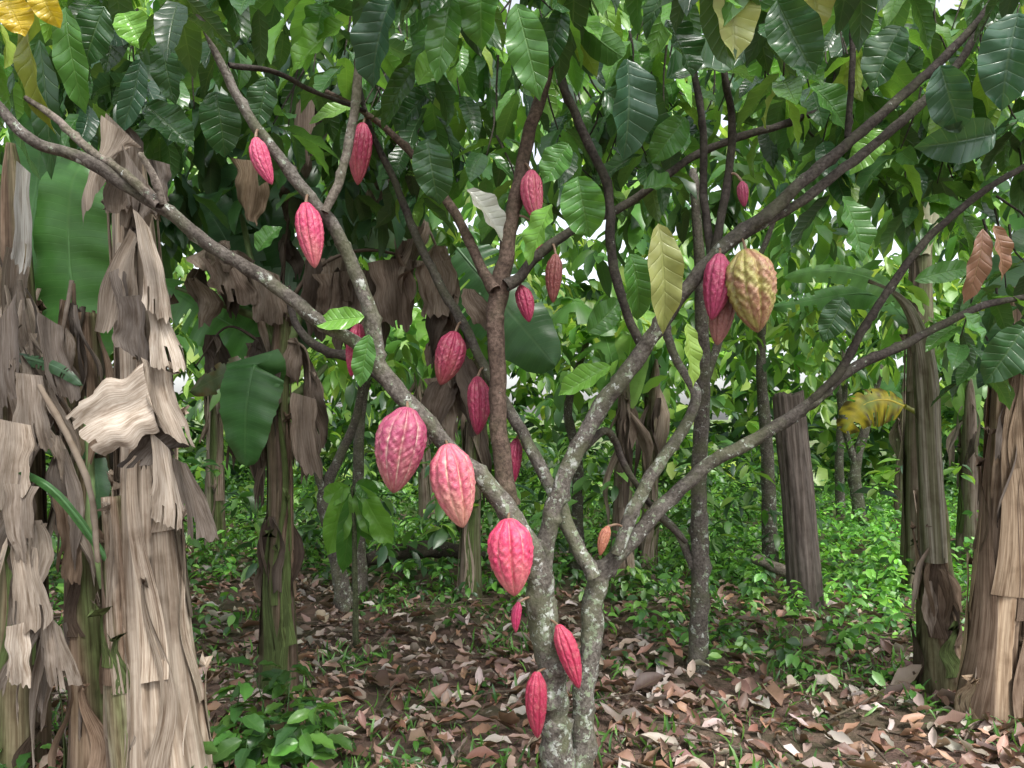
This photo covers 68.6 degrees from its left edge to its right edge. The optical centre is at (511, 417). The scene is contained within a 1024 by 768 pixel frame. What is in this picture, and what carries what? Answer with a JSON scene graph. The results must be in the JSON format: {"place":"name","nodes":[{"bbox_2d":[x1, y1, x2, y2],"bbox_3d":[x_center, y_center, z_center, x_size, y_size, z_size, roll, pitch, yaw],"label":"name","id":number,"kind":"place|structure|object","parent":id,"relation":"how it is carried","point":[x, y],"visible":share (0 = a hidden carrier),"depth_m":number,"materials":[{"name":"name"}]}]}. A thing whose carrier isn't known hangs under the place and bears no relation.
{"place":"outdoors","nodes":[
{"label":"outdoors","id":0,"kind":"place"},
{"bbox_2d":[0,0,1023,419],"label":"sky","id":1,"kind":"structure","parent":0,"point":[943,6],"materials":[{"name":"white"}]},
{"bbox_2d":[47,420,1023,767],"bbox_3d":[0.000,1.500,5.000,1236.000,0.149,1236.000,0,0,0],"label":"ground","id":2,"kind":"structure","parent":0,"point":[819,736],"depth_m":4.37,"materials":[{"name":"soil"}]},
{"bbox_2d":[0,741,59,767],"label":"broadleaf weed","id":3,"kind":"object","parent":2,"relation":"on","point":[21,760],"visible":0.43,"depth_m":3.12,"materials":[{"name":"green plant"}]},
{"bbox_2d":[0,79,219,767],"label":"banana plant","id":4,"kind":"object","parent":2,"relation":"on","point":[83,295],"visible":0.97,"depth_m":2.90,"materials":[{"name":"beige plant"}]},
{"bbox_2d":[198,346,226,556],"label":"banana plant","id":5,"kind":"object","parent":2,"relation":"on","point":[212,432],"visible":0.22,"depth_m":7.93,"materials":[{"name":"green plant"}]},
{"bbox_2d":[191,656,355,767],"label":"broadleaf weed","id":6,"kind":"object","parent":2,"relation":"on","point":[295,743],"visible":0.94,"depth_m":3.20,"materials":[{"name":"green plant"}]},
{"bbox_2d":[323,478,393,647],"bbox_3d":[-1.030,0.975,5.019,0.480,1.151,0.207,0,0,0],"label":"cacao sapling","id":7,"kind":"object","parent":2,"relation":"on","point":[352,515],"visible":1,"depth_m":5.00,"materials":[{"name":"green plant"}]},
{"bbox_2d":[165,99,560,702],"bbox_3d":[-0.884,-0.223,4.330,2.364,3.548,0.725,0,0,-7],"label":"banana plant","id":8,"kind":"object","parent":2,"relation":"on","point":[246,320],"visible":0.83,"depth_m":4.11,"materials":[{"name":"brown plant"}]},
{"bbox_2d":[313,214,436,612],"bbox_3d":[-1.321,-0.114,6.078,1.460,3.353,1.134,0,0,-14],"label":"cacao tree","id":9,"kind":"object","parent":2,"relation":"on","point":[343,599],"visible":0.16,"depth_m":5.96,"materials":[{"name":"grey plant"}]},
{"bbox_2d":[352,248,435,599],"bbox_3d":[-1.244,-0.200,6.655,1.415,3.504,0.951,0,0,24],"label":"cacao tree","id":10,"kind":"object","parent":2,"relation":"on","point":[358,457],"visible":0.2,"depth_m":6.37,"materials":[{"name":"grey plant"}]},
{"bbox_2d":[386,307,435,533],"bbox_3d":[-1.566,0.064,9.741,0.818,2.983,1.838,0,0,-38],"label":"banana plant","id":11,"kind":"object","parent":2,"relation":"on","point":[418,331],"visible":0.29,"depth_m":9.44,"materials":[{"name":"green plant"}]},
{"bbox_2d":[366,540,485,566],"bbox_3d":[-0.783,1.243,6.919,1.209,0.245,0.188,0,0,-32],"label":"fallen log","id":12,"kind":"object","parent":2,"relation":"on","point":[431,552],"visible":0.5,"depth_m":6.84,"materials":[{"name":"brown wood"}]},
{"bbox_2d":[455,308,491,600],"bbox_3d":[-0.186,0.306,6.255,0.883,2.492,1.058,0,0,0],"label":"banana plant","id":13,"kind":"object","parent":2,"relation":"on","point":[469,569],"visible":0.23,"depth_m":6.15,"materials":[{"name":"brown plant"}]},
{"bbox_2d":[0,0,1014,595],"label":"understory foliage","id":14,"kind":"object","parent":2,"relation":"on","point":[550,410],"visible":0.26,"depth_m":8.21,"materials":[{"name":"green plant"}]},
{"bbox_2d":[0,0,1023,767],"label":"cacao tree","id":15,"kind":"object","parent":2,"relation":"on","point":[944,120],"visible":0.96,"depth_m":2.86,"materials":[{"name":"grey plant"}]},
{"bbox_2d":[249,129,273,184],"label":"cacao pod","id":16,"kind":"object","parent":15,"relation":"attached to","point":[260,157],"visible":1,"depth_m":2.52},
{"bbox_2d":[295,194,323,267],"bbox_3d":[-0.689,-0.642,2.553,0.100,0.271,0.093,0,0,31],"label":"cacao pod","id":17,"kind":"object","parent":15,"relation":"attached to","point":[309,228],"visible":1,"depth_m":2.52,"materials":[{"name":"pink plant"}]},
{"bbox_2d":[346,318,364,376],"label":"cacao pod","id":18,"kind":"object","parent":15,"relation":"attached to","point":[357,329],"visible":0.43,"depth_m":2.70,"materials":[{"name":"pink plant"}]},
{"bbox_2d":[349,117,372,184],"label":"cacao pod","id":19,"kind":"object","parent":15,"relation":"attached to","point":[359,161],"visible":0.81,"depth_m":3.18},
{"bbox_2d":[374,401,426,493],"bbox_3d":[-0.387,0.101,2.620,0.181,0.324,0.185,0,0,0],"label":"cacao pod","id":20,"kind":"object","parent":15,"relation":"attached to","point":[400,439],"visible":1,"depth_m":2.56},
{"bbox_2d":[434,321,466,385],"bbox_3d":[-0.249,-0.267,3.046,0.129,0.272,0.129,0,0,0],"label":"cacao pod","id":21,"kind":"object","parent":15,"relation":"attached to","point":[450,352],"visible":1,"depth_m":3.00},
{"bbox_2d":[429,440,475,527],"bbox_3d":[-0.209,0.233,2.648,0.165,0.311,0.165,0,0,0],"label":"cacao pod","id":22,"kind":"object","parent":15,"relation":"attached to","point":[452,477],"visible":0.99,"depth_m":2.60,"materials":[{"name":"pink food"}]},
{"bbox_2d":[467,367,489,434],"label":"cacao pod","id":23,"kind":"object","parent":15,"relation":"attached to","point":[478,400],"visible":0.93,"depth_m":2.99,"materials":[{"name":"red food"}]},
{"bbox_2d":[487,512,533,595],"bbox_3d":[-0.006,0.489,2.671,0.168,0.291,0.162,0,0,39],"label":"cacao pod","id":24,"kind":"object","parent":15,"relation":"attached to","point":[510,548],"visible":1,"depth_m":2.62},
{"bbox_2d":[0,0,1023,399],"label":"plantation foliage","id":25,"kind":"object","parent":15,"relation":"attached to","point":[358,206],"visible":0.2,"depth_m":4.93,"materials":[{"name":"green plant"}]},
{"bbox_2d":[510,435,522,481],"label":"cacao pod","id":26,"kind":"object","parent":15,"relation":"attached to","point":[516,449],"visible":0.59,"depth_m":3.04,"materials":[{"name":"red food"}]},
{"bbox_2d":[511,596,528,632],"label":"cacao pod","id":27,"kind":"object","parent":15,"relation":"attached to","point":[516,612],"visible":1,"depth_m":2.73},
{"bbox_2d":[515,284,534,321],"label":"cacao pod","id":28,"kind":"object","parent":15,"relation":"attached to","point":[524,297],"visible":0.99,"depth_m":2.90,"materials":[{"name":"pink plant"}]},
{"bbox_2d":[519,215,540,249],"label":"cacao pod","id":29,"kind":"object","parent":15,"relation":"attached to","point":[525,217],"visible":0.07,"depth_m":2.92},
{"bbox_2d":[520,163,542,214],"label":"cacao pod","id":30,"kind":"object","parent":15,"relation":"attached to","point":[531,190],"visible":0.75,"depth_m":2.86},
{"bbox_2d":[525,668,546,738],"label":"cacao pod","id":31,"kind":"object","parent":15,"relation":"attached to","point":[536,697],"visible":1,"depth_m":2.73,"materials":[{"name":"red food"}]},
{"bbox_2d":[545,244,562,302],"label":"cacao pod","id":32,"kind":"object","parent":15,"relation":"attached to","point":[553,273],"visible":1,"depth_m":2.87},
{"bbox_2d":[550,619,581,688],"bbox_3d":[0.172,0.863,2.750,0.171,0.240,0.083,0,0,29],"label":"cacao pod","id":33,"kind":"object","parent":15,"relation":"attached to","point":[567,649],"visible":1,"depth_m":2.71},
{"bbox_2d":[597,523,621,555],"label":"cacao pod","id":34,"kind":"object","parent":15,"relation":"attached to","point":[603,537],"visible":1,"depth_m":2.90,"materials":[{"name":"orange food"}]},
{"bbox_2d":[703,248,729,320],"bbox_3d":[0.758,-0.497,2.765,0.108,0.276,0.105,0,0,-21],"label":"cacao pod","id":35,"kind":"object","parent":15,"relation":"attached to","point":[715,291],"visible":0.9,"depth_m":2.74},
{"bbox_2d":[708,300,734,344],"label":"cacao pod","id":36,"kind":"object","parent":15,"relation":"attached to","point":[720,324],"visible":0.66,"depth_m":2.81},
{"bbox_2d":[731,172,748,206],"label":"cacao pod","id":37,"kind":"object","parent":15,"relation":"attached to","point":[742,191],"visible":1,"depth_m":2.81,"materials":[{"name":"pink plant"}]},
{"bbox_2d":[725,238,776,332],"bbox_3d":[0.858,-0.501,2.728,0.188,0.386,0.205,0,0,-38],"label":"cacao pod","id":38,"kind":"object","parent":15,"relation":"attached to","point":[751,281],"visible":0.98,"depth_m":2.66,"materials":[{"name":"yellow plant"}]},
{"bbox_2d":[0,0,1023,499],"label":"background trees","id":39,"kind":"object","parent":2,"relation":"on","point":[720,432],"visible":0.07,"depth_m":15.26,"materials":[{"name":"green plant"}]},
{"bbox_2d":[47,448,978,688],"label":"ground weeds","id":40,"kind":"object","parent":2,"relation":"on","point":[879,550],"visible":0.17,"depth_m":6.54,"materials":[{"name":"green plant"}]},
{"bbox_2d":[29,597,1003,767],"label":"fallen twigs","id":41,"kind":"object","parent":2,"relation":"on","point":[639,765],"visible":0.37,"depth_m":3.90,"materials":[{"name":"brown wood"}]},
{"bbox_2d":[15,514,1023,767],"bbox_3d":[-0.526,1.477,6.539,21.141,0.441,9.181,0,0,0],"label":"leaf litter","id":42,"kind":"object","parent":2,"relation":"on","point":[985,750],"visible":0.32,"depth_m":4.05,"materials":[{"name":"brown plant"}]},
{"bbox_2d":[50,550,1023,767],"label":"grass tufts","id":43,"kind":"object","parent":2,"relation":"on","point":[754,764],"visible":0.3,"depth_m":4.08,"materials":[{"name":"green plant"}]},
{"bbox_2d":[506,252,662,573],"bbox_3d":[0.728,-0.040,6.979,1.567,3.186,1.253,0,0,0],"label":"cacao tree","id":44,"kind":"object","parent":2,"relation":"on","point":[577,507],"visible":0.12,"depth_m":6.96,"materials":[{"name":"grey plant"}]},
{"bbox_2d":[551,297,664,592],"bbox_3d":[0.606,0.265,6.437,1.438,2.574,0.847,0,0,32],"label":"banana plant","id":45,"kind":"object","parent":2,"relation":"on","point":[630,428],"visible":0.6,"depth_m":6.36,"materials":[{"name":"brown plant"}]},
{"bbox_2d":[567,324,669,578],"bbox_3d":[0.933,0.315,6.933,1.032,2.479,1.118,0,0,14],"label":"banana plant","id":46,"kind":"object","parent":2,"relation":"on","point":[654,419],"visible":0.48,"depth_m":6.84,"materials":[{"name":"brown plant"}]},
{"bbox_2d":[400,649,978,767],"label":"broadleaf weed","id":47,"kind":"object","parent":2,"relation":"on","point":[428,750],"visible":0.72,"depth_m":3.67,"materials":[{"name":"plant"}]},
{"bbox_2d":[611,39,817,673],"bbox_3d":[1.248,-0.427,4.614,1.311,3.958,1.090,0,0,0],"label":"cacao tree","id":48,"kind":"object","parent":2,"relation":"on","point":[696,555],"visible":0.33,"depth_m":4.37,"materials":[{"name":"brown plant"}]},
{"bbox_2d":[749,551,785,576],"bbox_3d":[2.342,1.298,6.548,0.527,0.253,0.106,0,0,11],"label":"fallen log","id":49,"kind":"object","parent":2,"relation":"on","point":[779,569],"visible":0.43,"depth_m":6.53,"materials":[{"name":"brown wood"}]},
{"bbox_2d":[711,247,862,562],"bbox_3d":[2.693,-0.086,7.545,1.674,3.277,1.102,0,0,0],"label":"cacao tree","id":50,"kind":"object","parent":2,"relation":"on","point":[741,374],"visible":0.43,"depth_m":7.46,"materials":[{"name":"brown plant"}]},
{"bbox_2d":[772,390,824,611],"bbox_3d":[2.254,0.671,5.901,0.408,1.780,0.270,0,0,0],"label":"wooden post","id":51,"kind":"object","parent":2,"relation":"on","point":[802,553],"visible":0.93,"depth_m":5.80,"materials":[{"name":"brown wood"}]},
{"bbox_2d":[809,252,903,516],"bbox_3d":[5.161,-0.458,10.928,1.934,4.021,1.084,0,0,0],"label":"cacao tree","id":52,"kind":"object","parent":2,"relation":"on","point":[839,471],"visible":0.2,"depth_m":10.96,"materials":[{"name":"grey plant"}]},
{"bbox_2d":[773,264,963,694],"bbox_3d":[2.071,0.335,4.428,1.045,2.445,0.502,0,0,20],"label":"banana plant","id":53,"kind":"object","parent":2,"relation":"on","point":[937,639],"visible":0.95,"depth_m":4.17,"materials":[{"name":"brown plant"}]},
{"bbox_2d":[801,283,942,529],"bbox_3d":[4.713,-0.239,9.996,2.016,3.604,1.225,0,0,0],"label":"cacao tree","id":54,"kind":"object","parent":2,"relation":"on","point":[855,484],"visible":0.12,"depth_m":9.95,"materials":[{"name":"grey plant"}]},
{"bbox_2d":[847,357,942,518],"bbox_3d":[6.023,0.202,11.236,2.519,2.700,1.098,0,0,0],"label":"banana plant","id":55,"kind":"object","parent":2,"relation":"on","point":[896,437],"visible":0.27,"depth_m":10.99,"materials":[{"name":"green plant"}]},
{"bbox_2d":[808,87,1023,592],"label":"banana plant","id":56,"kind":"object","parent":2,"relation":"on","point":[920,264],"visible":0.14,"depth_m":6.45,"materials":[{"name":"brown plant"}]},
{"bbox_2d":[879,314,982,569],"bbox_3d":[4.438,0.207,7.629,1.016,2.688,0.837,0,0,-10],"label":"banana plant","id":57,"kind":"object","parent":2,"relation":"on","point":[966,401],"visible":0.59,"depth_m":7.38,"materials":[{"name":"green plant"}]},
{"bbox_2d":[953,228,1023,727],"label":"banana plant","id":58,"kind":"object","parent":2,"relation":"on","point":[991,675],"visible":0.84,"depth_m":3.71,"materials":[{"name":"brown plant"}]},
{"bbox_2d":[836,388,914,433],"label":"yellow banana leaf","id":59,"kind":"object","parent":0,"point":[862,406],"visible":0.84,"depth_m":6.01,"materials":[{"name":"yellow plant"}]}
]}

